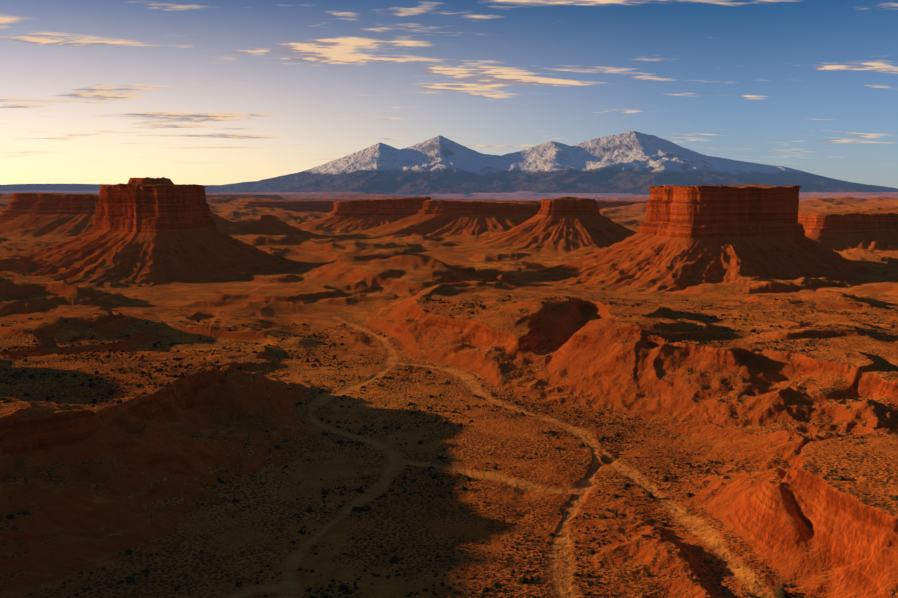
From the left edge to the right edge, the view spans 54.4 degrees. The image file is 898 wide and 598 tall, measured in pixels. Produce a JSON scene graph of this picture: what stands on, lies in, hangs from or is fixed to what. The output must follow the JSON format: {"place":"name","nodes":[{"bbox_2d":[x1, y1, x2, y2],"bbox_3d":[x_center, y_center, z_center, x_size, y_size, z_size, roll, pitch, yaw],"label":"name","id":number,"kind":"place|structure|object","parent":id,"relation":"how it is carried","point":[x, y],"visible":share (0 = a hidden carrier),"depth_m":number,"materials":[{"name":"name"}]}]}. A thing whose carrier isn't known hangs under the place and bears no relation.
{"place":"outdoors","nodes":[
{"label":"outdoors","id":0,"kind":"place"},
{"bbox_2d":[239,214,317,237],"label":"hill","id":1,"kind":"structure","parent":0,"point":[267,224],"depth_m":4658.13,"materials":[{"name":"brown stone"}]},
{"bbox_2d":[0,190,897,597],"bbox_3d":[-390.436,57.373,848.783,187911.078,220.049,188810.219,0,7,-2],"label":"ground","id":2,"kind":"structure","parent":0,"point":[80,480],"depth_m":887.37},
{"bbox_2d":[0,192,245,236],"bbox_3d":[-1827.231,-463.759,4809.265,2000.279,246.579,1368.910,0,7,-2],"label":"mesa","id":3,"kind":"structure","parent":2,"relation":"on","point":[61,214],"depth_m":4600.66,"materials":[{"name":"red stone"}]},
{"bbox_2d":[25,177,297,288],"bbox_3d":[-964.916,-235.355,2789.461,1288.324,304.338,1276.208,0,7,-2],"label":"butte","id":4,"kind":"object","parent":2,"relation":"on","point":[147,232],"visible":0.94,"depth_m":2617.67,"materials":[{"name":"red stone"}]},
{"bbox_2d":[241,200,339,211],"bbox_3d":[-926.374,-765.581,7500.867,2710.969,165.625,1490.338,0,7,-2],"label":"mesa","id":5,"kind":"structure","parent":2,"relation":"on","point":[310,205],"depth_m":7238.06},
{"bbox_2d":[296,197,430,233],"bbox_3d":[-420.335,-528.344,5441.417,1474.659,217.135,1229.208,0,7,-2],"label":"mesa","id":6,"kind":"structure","parent":2,"relation":"on","point":[358,215],"depth_m":5264.15,"materials":[{"name":"stone"}]},
{"bbox_2d":[339,200,540,238],"bbox_3d":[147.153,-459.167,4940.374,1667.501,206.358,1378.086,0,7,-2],"label":"mesa","id":7,"kind":"structure","parent":2,"relation":"on","point":[441,218],"depth_m":4730.77,"materials":[{"name":"red stone"}]},
{"bbox_2d":[0,295,897,597],"bbox_3d":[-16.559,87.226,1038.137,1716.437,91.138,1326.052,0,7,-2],"label":"sagebrush","id":8,"kind":"object","parent":2,"relation":"on","point":[780,591],"visible":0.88,"depth_m":902.31,"materials":[{"name":"green plant"}]},
{"bbox_2d":[462,267,491,280],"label":"mound","id":9,"kind":"object","parent":2,"relation":"on","point":[470,271],"visible":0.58,"depth_m":2481.47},
{"bbox_2d":[488,274,531,286],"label":"mound","id":10,"kind":"object","parent":2,"relation":"on","point":[503,278],"visible":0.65,"depth_m":2321.45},
{"bbox_2d":[462,197,636,252],"bbox_3d":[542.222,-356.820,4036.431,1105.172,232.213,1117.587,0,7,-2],"label":"butte","id":11,"kind":"object","parent":2,"relation":"on","point":[565,224],"visible":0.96,"depth_m":3864.58,"materials":[{"name":"red stone"}]},
{"bbox_2d":[479,200,646,209],"bbox_3d":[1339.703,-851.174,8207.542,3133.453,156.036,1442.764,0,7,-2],"label":"mesa","id":12,"kind":"structure","parent":2,"relation":"on","point":[602,204],"depth_m":7892.29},
{"bbox_2d":[525,184,874,292],"bbox_3d":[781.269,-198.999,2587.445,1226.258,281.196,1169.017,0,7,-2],"label":"butte","id":13,"kind":"object","parent":2,"relation":"on","point":[685,237],"visible":0.94,"depth_m":2399.83,"materials":[{"name":"red stone"}]},
{"bbox_2d":[798,208,897,250],"bbox_3d":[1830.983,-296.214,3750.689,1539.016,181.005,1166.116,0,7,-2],"label":"mesa","id":14,"kind":"structure","parent":2,"relation":"on","point":[842,230],"depth_m":3533.88,"materials":[{"name":"red stone"}]},
{"bbox_2d":[0,131,897,194],"bbox_3d":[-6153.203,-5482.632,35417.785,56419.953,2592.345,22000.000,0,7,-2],"label":"mountain range","id":15,"kind":"structure","parent":0,"point":[635,163],"depth_m":33289.34,"materials":[{"name":"grey stone"}]},
{"bbox_2d":[0,0,897,188],"label":"sky","id":16,"kind":"structure","parent":0,"point":[198,92],"materials":[{"name":"blue"}]}
]}

